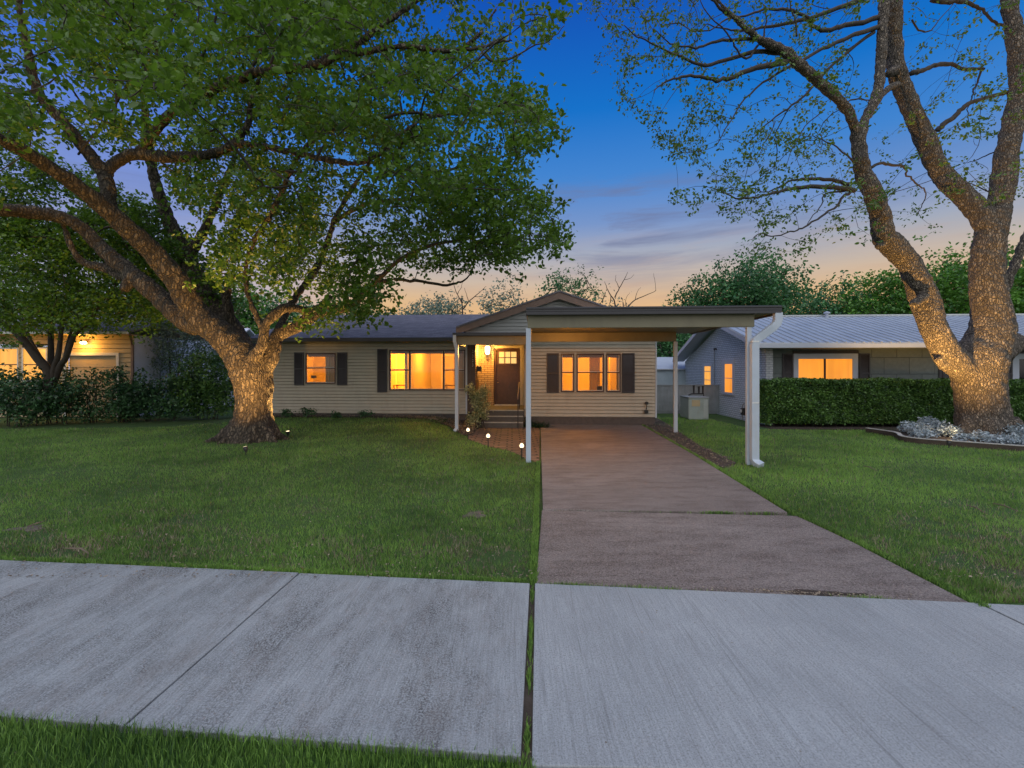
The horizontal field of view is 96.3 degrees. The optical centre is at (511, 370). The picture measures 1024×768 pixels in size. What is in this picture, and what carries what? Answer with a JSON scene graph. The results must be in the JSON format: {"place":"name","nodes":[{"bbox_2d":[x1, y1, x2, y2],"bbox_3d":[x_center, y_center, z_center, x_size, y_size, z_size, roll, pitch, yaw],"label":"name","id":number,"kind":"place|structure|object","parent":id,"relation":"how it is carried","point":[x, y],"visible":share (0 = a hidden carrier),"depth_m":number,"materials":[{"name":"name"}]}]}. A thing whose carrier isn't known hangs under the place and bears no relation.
{"place":"outdoors","nodes":[
{"label":"outdoors","id":0,"kind":"place"},
{"bbox_2d":[468,427,539,461],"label":"patio","id":1,"kind":"structure","parent":0,"point":[510,439],"depth_m":13.29,"materials":[{"name":"red brick"}]},
{"bbox_2d":[517,382,519,408],"bbox_3d":[0.243,1.221,16.561,0.039,1.558,1.554,0,0,3],"label":"handrail","id":2,"kind":"object","parent":1,"relation":"on","point":[519,394],"visible":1,"depth_m":17.20,"materials":[{"name":"brown wood"}]},
{"bbox_2d":[0,560,1023,767],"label":"sidewalk","id":3,"kind":"structure","parent":0,"point":[632,678],"depth_m":3.07,"materials":[{"name":"concrete"}]},
{"bbox_2d":[518,585,534,767],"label":"joint soil","id":4,"kind":"structure","parent":3,"relation":"on","point":[528,707],"depth_m":2.83,"materials":[{"name":"brown soil"}]},
{"bbox_2d":[0,373,1023,767],"bbox_3d":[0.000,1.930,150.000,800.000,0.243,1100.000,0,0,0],"label":"lawn","id":5,"kind":"structure","parent":0,"point":[514,557],"depth_m":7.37,"materials":[{"name":"green plant"}]},
{"bbox_2d":[2,525,44,531],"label":"bare soil","id":6,"kind":"structure","parent":5,"relation":"on","point":[33,528],"depth_m":5.85,"materials":[{"name":"brown soil"}]},
{"bbox_2d":[0,279,72,383],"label":"tree","id":7,"kind":"object","parent":5,"relation":"on","point":[11,346],"depth_m":46.17,"materials":[{"name":"green plant"}]},
{"bbox_2d":[0,363,82,426],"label":"shrub","id":8,"kind":"object","parent":5,"relation":"on","point":[6,392],"visible":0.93,"depth_m":16.32,"materials":[{"name":"green plant"}]},
{"bbox_2d":[13,365,102,423],"bbox_3d":[-17.047,0.831,17.265,2.880,2.395,2.592,0,0,0],"label":"shrub","id":9,"kind":"object","parent":5,"relation":"on","point":[69,389],"visible":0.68,"depth_m":16.93,"materials":[{"name":"green plant"}]},
{"bbox_2d":[64,545,89,553],"bbox_3d":[-4.758,1.966,5.072,0.439,0.038,0.106,0,0,20],"label":"fallen twig","id":10,"kind":"object","parent":5,"relation":"on","point":[78,548],"visible":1,"depth_m":5.06,"materials":[{"name":"wood"}]},
{"bbox_2d":[46,366,115,423],"bbox_3d":[-16.102,0.881,17.404,2.203,2.294,2.219,0,0,-19],"label":"shrub","id":11,"kind":"object","parent":5,"relation":"on","point":[90,413],"visible":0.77,"depth_m":17.53,"materials":[{"name":"green plant"}]},
{"bbox_2d":[0,200,182,416],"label":"multi stem tree","id":12,"kind":"object","parent":5,"relation":"on","point":[87,305],"visible":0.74,"depth_m":15.00,"materials":[{"name":"green plant"}]},
{"bbox_2d":[60,279,149,363],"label":"tree","id":13,"kind":"object","parent":5,"relation":"on","point":[104,303],"depth_m":42.00,"materials":[{"name":"green plant"}]},
{"bbox_2d":[85,363,145,421],"bbox_3d":[-15.195,0.875,17.923,1.928,2.309,2.023,0,0,0],"label":"shrub","id":14,"kind":"object","parent":5,"relation":"on","point":[121,373],"visible":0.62,"depth_m":17.66,"materials":[{"name":"green plant"}]},
{"bbox_2d":[0,313,255,416],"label":"neighbour house","id":15,"kind":"structure","parent":5,"relation":"on","point":[99,351],"depth_m":19.60,"materials":[{"name":"beige"}]},
{"bbox_2d":[0,348,19,380],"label":"window","id":16,"kind":"structure","parent":15,"relation":"in","point":[9,356],"depth_m":19.60,"materials":[{"name":"glass"}]},
{"bbox_2d":[22,348,46,380],"bbox_3d":[-20.382,-0.247,19.595,1.089,1.445,0.090,0,0,0],"label":"window","id":17,"kind":"structure","parent":15,"relation":"in","point":[27,360],"depth_m":19.60,"materials":[{"name":"glass"}]},
{"bbox_2d":[70,356,115,416],"bbox_3d":[-17.937,0.683,19.690,2.099,2.634,0.060,0,0,0],"label":"garage door","id":18,"kind":"structure","parent":15,"relation":"in","point":[81,362],"depth_m":19.66,"materials":[{"name":"beige"}]},
{"bbox_2d":[104,361,209,422],"bbox_3d":[-13.874,0.860,18.405,3.594,2.456,2.826,0,0,0],"label":"shrub","id":19,"kind":"object","parent":5,"relation":"on","point":[149,396],"visible":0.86,"depth_m":17.88,"materials":[{"name":"green plant"}]},
{"bbox_2d":[135,318,218,414],"bbox_3d":[-15.467,-0.732,21.015,4.649,5.512,3.105,0,0,-17],"label":"tall shrub","id":20,"kind":"object","parent":5,"relation":"on","point":[163,333],"visible":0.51,"depth_m":20.75,"materials":[{"name":"green plant"}]},
{"bbox_2d":[159,345,234,419],"bbox_3d":[-12.355,0.489,18.797,3.538,3.082,2.604,0,0,0],"label":"shrub","id":21,"kind":"object","parent":5,"relation":"on","point":[212,389],"visible":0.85,"depth_m":18.38,"materials":[{"name":"green plant"}]},
{"bbox_2d":[152,328,254,405],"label":"outbuilding","id":22,"kind":"structure","parent":5,"relation":"on","point":[250,332],"depth_m":25.96,"materials":[{"name":"grey paint"}]},
{"bbox_2d":[223,269,295,334],"bbox_3d":[-25.592,-3.535,39.968,12.646,11.293,11.459,0,0,-42],"label":"tree","id":23,"kind":"object","parent":5,"relation":"on","point":[249,316],"visible":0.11,"depth_m":39.88,"materials":[{"name":"green plant"}]},
{"bbox_2d":[234,283,320,333],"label":"tree","id":24,"kind":"object","parent":5,"relation":"on","point":[304,303],"visible":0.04,"depth_m":42.21,"materials":[{"name":"green plant"}]},
{"bbox_2d":[280,409,295,417],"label":"plant","id":25,"kind":"object","parent":5,"relation":"on","point":[286,413],"visible":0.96,"depth_m":17.45,"materials":[{"name":"green plant"}]},
{"bbox_2d":[0,0,581,444],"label":"shade tree","id":26,"kind":"object","parent":5,"relation":"on","point":[190,294],"visible":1,"depth_m":10.44,"materials":[{"name":"green plant"}]},
{"bbox_2d":[299,407,318,417],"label":"plant","id":27,"kind":"object","parent":5,"relation":"on","point":[306,411],"visible":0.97,"depth_m":17.45,"materials":[{"name":"green plant"}]},
{"bbox_2d":[329,410,342,417],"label":"plant","id":28,"kind":"object","parent":5,"relation":"on","point":[336,414],"visible":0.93,"depth_m":17.44,"materials":[{"name":"green plant"}]},
{"bbox_2d":[273,415,406,418],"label":"flower bed soil","id":29,"kind":"structure","parent":5,"relation":"on","point":[299,416],"depth_m":17.77,"materials":[{"name":"brown soil"}]},
{"bbox_2d":[288,283,405,320],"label":"tree","id":30,"kind":"object","parent":5,"relation":"on","point":[357,309],"visible":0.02,"depth_m":45.64,"materials":[{"name":"green plant"}]},
{"bbox_2d":[358,410,374,417],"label":"plant","id":31,"kind":"object","parent":5,"relation":"on","point":[363,413],"visible":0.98,"depth_m":17.47,"materials":[{"name":"green plant"}]},
{"bbox_2d":[384,302,432,314],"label":"tree","id":32,"kind":"object","parent":5,"relation":"on","point":[413,313],"visible":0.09,"depth_m":35.02,"materials":[{"name":"green plant"}]},
{"bbox_2d":[403,289,473,314],"bbox_3d":[-5.736,-2.110,35.963,6.265,8.433,6.796,0,0,0],"label":"tree","id":33,"kind":"object","parent":5,"relation":"on","point":[436,308],"visible":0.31,"depth_m":34.80,"materials":[{"name":"green plant"}]},
{"bbox_2d":[406,416,476,435],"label":"flower bed soil","id":34,"kind":"structure","parent":5,"relation":"on","point":[460,429],"depth_m":16.23,"materials":[{"name":"brown soil"}]},
{"bbox_2d":[461,383,493,428],"bbox_3d":[-1.203,1.206,15.802,1.141,1.648,1.163,0,0,0],"label":"rose bush","id":35,"kind":"object","parent":34,"relation":"on","point":[478,412],"visible":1,"depth_m":15.62,"materials":[{"name":"green plant"}]},
{"bbox_2d":[250,290,656,431],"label":"ranch house","id":36,"kind":"structure","parent":5,"relation":"on","point":[423,359],"depth_m":18.03,"materials":[{"name":"beige wood"}]},
{"bbox_2d":[305,353,335,383],"bbox_3d":[-7.604,-0.082,18.257,1.241,1.224,0.150,0,0,3],"label":"window","id":37,"kind":"structure","parent":36,"relation":"in","point":[307,355],"depth_m":18.23,"materials":[{"name":"orange glass"}]},
{"bbox_2d":[389,350,464,389],"bbox_3d":[-3.333,-0.012,18.025,3.025,1.596,0.150,0,0,3],"label":"window","id":38,"kind":"structure","parent":36,"relation":"in","point":[409,352],"depth_m":18.03,"materials":[{"name":"yellow glass"}]},
{"bbox_2d":[477,365,482,376],"bbox_3d":[-1.285,0.022,18.329,0.180,0.456,0.530,0,0,3],"label":"mailbox","id":39,"kind":"object","parent":36,"relation":"attached to","point":[479,368],"visible":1,"depth_m":18.11,"materials":[{"name":"black metal"}]},
{"bbox_2d":[485,345,489,355],"bbox_3d":[-1.000,-0.858,18.765,0.250,0.530,0.343,0,0,3],"label":"wall lantern","id":40,"kind":"object","parent":36,"relation":"attached to","point":[487,349],"depth_m":18.64,"materials":[{"name":"white glass"}]},
{"bbox_2d":[496,350,517,403],"bbox_3d":[-0.194,0.278,18.868,0.898,2.224,0.115,0,0,3],"label":"door","id":41,"kind":"structure","parent":36,"relation":"in","point":[506,360],"depth_m":18.88,"materials":[{"name":"brown wood"}]},
{"bbox_2d":[561,353,573,391],"bbox_3d":[2.035,0.088,16.831,0.499,1.413,0.150,0,0,3],"label":"window","id":42,"kind":"structure","parent":36,"relation":"in","point":[563,355],"depth_m":16.79,"materials":[{"name":"orange glass"}]},
{"bbox_2d":[576,353,603,391],"bbox_3d":[2.859,0.087,16.786,1.002,1.410,0.150,0,0,3],"label":"window","id":43,"kind":"structure","parent":36,"relation":"in","point":[578,355],"depth_m":16.76,"materials":[{"name":"orange glass"}]},
{"bbox_2d":[606,353,620,391],"bbox_3d":[3.698,0.087,16.740,0.528,1.406,0.150,0,0,3],"label":"window","id":44,"kind":"structure","parent":36,"relation":"in","point":[608,355],"depth_m":16.70,"materials":[{"name":"orange glass"}]},
{"bbox_2d":[453,281,484,313],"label":"bare tree","id":45,"kind":"object","parent":5,"relation":"on","point":[467,298],"visible":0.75,"depth_m":29.98,"materials":[{"name":"brown wood"}]},
{"bbox_2d":[462,510,485,518],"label":"bare soil","id":46,"kind":"structure","parent":5,"relation":"on","point":[478,513],"depth_m":6.42,"materials":[{"name":"brown soil"}]},
{"bbox_2d":[464,265,527,313],"bbox_3d":[-0.967,-2.759,33.770,4.517,9.727,5.501,0,0,13],"label":"tree","id":47,"kind":"object","parent":5,"relation":"on","point":[490,309],"visible":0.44,"depth_m":33.72,"materials":[{"name":"green plant"}]},
{"bbox_2d":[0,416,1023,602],"bbox_3d":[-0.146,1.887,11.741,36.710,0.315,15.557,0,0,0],"label":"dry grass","id":48,"kind":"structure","parent":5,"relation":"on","point":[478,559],"depth_m":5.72,"materials":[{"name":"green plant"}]},
{"bbox_2d":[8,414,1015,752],"bbox_3d":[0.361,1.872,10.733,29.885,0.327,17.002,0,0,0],"label":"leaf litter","id":49,"kind":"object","parent":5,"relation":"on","point":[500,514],"visible":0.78,"depth_m":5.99,"materials":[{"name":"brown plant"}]},
{"bbox_2d":[520,442,523,458],"bbox_3d":[0.221,1.823,10.421,0.104,0.375,0.101,0,0,0],"label":"path light","id":50,"kind":"object","parent":5,"relation":"on","point":[521,446],"visible":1,"depth_m":10.40,"materials":[{"name":"white metal"}]},
{"bbox_2d":[523,417,538,426],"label":"spiky plant","id":51,"kind":"object","parent":5,"relation":"on","point":[532,423],"visible":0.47,"depth_m":16.29,"materials":[{"name":"green plant"}]},
{"bbox_2d":[532,420,550,427],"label":"spiky plant","id":52,"kind":"object","parent":5,"relation":"on","point":[540,425],"visible":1,"depth_m":15.94,"materials":[{"name":"green plant"}]},
{"bbox_2d":[533,264,604,303],"bbox_3d":[4.322,-3.184,34.929,6.031,10.578,5.731,0,0,0],"label":"tree","id":53,"kind":"object","parent":5,"relation":"on","point":[558,285],"visible":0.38,"depth_m":34.37,"materials":[{"name":"green plant"}]},
{"bbox_2d":[594,283,637,306],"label":"tree","id":54,"kind":"object","parent":5,"relation":"on","point":[611,300],"visible":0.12,"depth_m":35.99,"materials":[{"name":"green plant"}]},
{"bbox_2d":[604,272,655,306],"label":"bare tree","id":55,"kind":"object","parent":5,"relation":"on","point":[628,294],"visible":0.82,"depth_m":29.98,"materials":[{"name":"wood"}]},
{"bbox_2d":[526,305,782,467],"bbox_3d":[3.141,0.352,12.555,5.390,3.437,5.798,0,0,3],"label":"carport","id":56,"kind":"object","parent":5,"relation":"on","point":[617,324],"visible":0.95,"depth_m":9.89,"materials":[{"name":"white paint"}]},
{"bbox_2d":[657,357,685,384],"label":"shed","id":57,"kind":"structure","parent":5,"relation":"on","point":[664,370],"depth_m":26.05,"materials":[{"name":"metal"}]},
{"bbox_2d":[657,334,692,356],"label":"tree","id":58,"kind":"object","parent":5,"relation":"on","point":[666,350],"visible":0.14,"depth_m":31.04,"materials":[{"name":"green plant"}]},
{"bbox_2d":[657,385,719,413],"bbox_3d":[8.279,1.333,21.208,3.400,1.333,0.080,0,0,3],"label":"fence","id":59,"kind":"object","parent":5,"relation":"on","point":[664,398],"visible":0.51,"depth_m":21.22,"materials":[{"name":"grey wood"}]},
{"bbox_2d":[646,418,735,468],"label":"bare soil","id":60,"kind":"structure","parent":5,"relation":"on","point":[718,456],"depth_m":12.13,"materials":[{"name":"brown soil"}]},
{"bbox_2d":[680,396,709,419],"bbox_3d":[7.705,1.565,19.385,0.860,0.930,1.160,0,0,3],"label":"utility cabinet","id":61,"kind":"object","parent":5,"relation":"on","point":[694,407],"visible":0.98,"depth_m":18.84,"materials":[{"name":"beige metal"}]},
{"bbox_2d":[688,385,703,395],"bbox_3d":[7.880,0.867,19.607,0.688,0.466,0.083,0,0,0],"label":"pipe assembly","id":62,"kind":"object","parent":61,"relation":"on","point":[698,390],"visible":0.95,"depth_m":19.58,"materials":[{"name":"black metal"}]},
{"bbox_2d":[663,268,739,341],"bbox_3d":[14.836,-2.968,35.972,6.526,10.147,6.064,0,0,16],"label":"tree","id":63,"kind":"object","parent":5,"relation":"on","point":[689,300],"visible":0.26,"depth_m":35.07,"materials":[{"name":"green plant"}]},
{"bbox_2d":[688,237,832,314],"bbox_3d":[17.551,-3.819,34.085,8.819,11.854,9.678,0,0,-43],"label":"tree","id":64,"kind":"object","parent":5,"relation":"on","point":[766,287],"visible":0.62,"depth_m":32.20,"materials":[{"name":"green plant"}]},
{"bbox_2d":[781,270,892,314],"bbox_3d":[27.857,-3.155,39.709,11.599,10.531,11.661,0,0,0],"label":"tree","id":65,"kind":"object","parent":5,"relation":"on","point":[825,307],"visible":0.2,"depth_m":38.18,"materials":[{"name":"green plant"}]},
{"bbox_2d":[672,311,1023,424],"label":"neighbour house","id":66,"kind":"structure","parent":5,"relation":"on","point":[827,346],"depth_m":17.26,"materials":[{"name":"grey"}]},
{"bbox_2d":[702,363,712,384],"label":"window","id":67,"kind":"structure","parent":66,"relation":"in","point":[707,368],"depth_m":22.55,"materials":[{"name":"orange"}]},
{"bbox_2d":[714,348,716,384],"bbox_3d":[9.574,0.426,21.480,0.237,2.948,0.098,0,0,33],"label":"service mast","id":68,"kind":"object","parent":66,"relation":"attached to","point":[714,364],"visible":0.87,"depth_m":21.51,"materials":[{"name":"black metal"}]},
{"bbox_2d":[721,359,734,395],"bbox_3d":[9.475,0.292,20.119,0.056,1.566,1.327,0,0,3],"label":"window","id":69,"kind":"structure","parent":66,"relation":"in","point":[727,365],"depth_m":20.07,"materials":[{"name":"orange"}]},
{"bbox_2d":[740,403,744,419],"bbox_3d":[9.243,1.652,18.306,0.250,0.696,0.290,0,0,0],"label":"gas meter","id":70,"kind":"object","parent":66,"relation":"attached to","point":[742,411],"visible":0.72,"depth_m":18.25,"materials":[{"name":"black metal"}]},
{"bbox_2d":[793,354,857,378],"bbox_3d":[11.722,0.119,17.138,2.319,1.491,0.057,0,0,3],"label":"window","id":71,"kind":"structure","parent":66,"relation":"in","point":[828,366],"depth_m":17.14,"materials":[{"name":"brown glass"}]},
{"bbox_2d":[939,369,948,378],"bbox_3d":[16.359,0.592,16.889,1.187,2.416,0.052,0,0,3],"label":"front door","id":72,"kind":"structure","parent":66,"relation":"in","point":[942,374],"depth_m":16.90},
{"bbox_2d":[1013,354,1023,378],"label":"window","id":73,"kind":"structure","parent":66,"relation":"in","point":[1018,362],"depth_m":16.76,"materials":[{"name":"white glass"}]},
{"bbox_2d":[759,424,947,429],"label":"hedge soil","id":74,"kind":"structure","parent":5,"relation":"on","point":[834,427],"depth_m":16.34,"materials":[{"name":"brown soil"}]},
{"bbox_2d":[759,377,1023,426],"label":"hedge","id":75,"kind":"object","parent":74,"relation":"on","point":[867,401],"visible":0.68,"depth_m":16.08,"materials":[{"name":"green plant"}]},
{"bbox_2d":[813,265,936,314],"bbox_3d":[28.843,-3.091,35.744,7.672,10.397,8.887,0,0,0],"label":"tree","id":76,"kind":"object","parent":5,"relation":"on","point":[887,299],"visible":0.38,"depth_m":35.24,"materials":[{"name":"green plant"}]},
{"bbox_2d":[866,429,1016,444],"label":"tree bed soil","id":77,"kind":"object","parent":5,"relation":"on","point":[942,437],"visible":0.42,"depth_m":13.82,"materials":[{"name":"brown soil"}]},
{"bbox_2d":[583,0,1023,437],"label":"shade tree","id":78,"kind":"object","parent":77,"relation":"on","point":[975,362],"visible":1,"depth_m":13.07,"materials":[{"name":"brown plant"}]},
{"bbox_2d":[897,415,1023,444],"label":"silver ground cover","id":79,"kind":"object","parent":77,"relation":"on","point":[929,426],"visible":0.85,"depth_m":12.99,"materials":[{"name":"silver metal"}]},
{"bbox_2d":[865,233,1023,314],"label":"tree","id":80,"kind":"object","parent":5,"relation":"on","point":[953,293],"visible":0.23,"depth_m":31.57,"materials":[{"name":"green plant"}]},
{"bbox_2d":[866,428,1023,451],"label":"bed edging","id":81,"kind":"object","parent":5,"relation":"on","point":[983,445],"visible":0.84,"depth_m":12.11,"materials":[{"name":"concrete"}]},
{"bbox_2d":[946,440,951,447],"bbox_3d":[11.141,1.875,11.681,0.119,0.209,0.112,0,0,0],"label":"uplight","id":82,"kind":"object","parent":5,"relation":"on","point":[948,442],"visible":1,"depth_m":11.65,"materials":[{"name":"black metal"}]},
{"bbox_2d":[958,224,1023,313],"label":"tree","id":83,"kind":"object","parent":5,"relation":"on","point":[1019,286],"visible":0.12,"depth_m":32.19,"materials":[{"name":"green plant"}]},
{"bbox_2d":[0,0,1023,371],"label":"sky","id":84,"kind":"structure","parent":0,"point":[619,186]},
{"bbox_2d":[541,424,786,515],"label":"driveway","id":85,"kind":"structure","parent":0,"point":[623,468],"depth_m":8.50,"materials":[{"name":"concrete"}]},
{"bbox_2d":[537,510,968,602],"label":"driveway","id":86,"kind":"structure","parent":0,"point":[731,553],"depth_m":4.90,"materials":[{"name":"brown concrete"}]},
{"bbox_2d":[788,589,867,595],"bbox_3d":[2.821,1.991,4.080,0.682,0.014,0.092,0,0,9],"label":"soil stain","id":87,"kind":"object","parent":86,"relation":"on","point":[822,593],"visible":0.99,"depth_m":4.09,"materials":[{"name":"brown soil"}]}
]}

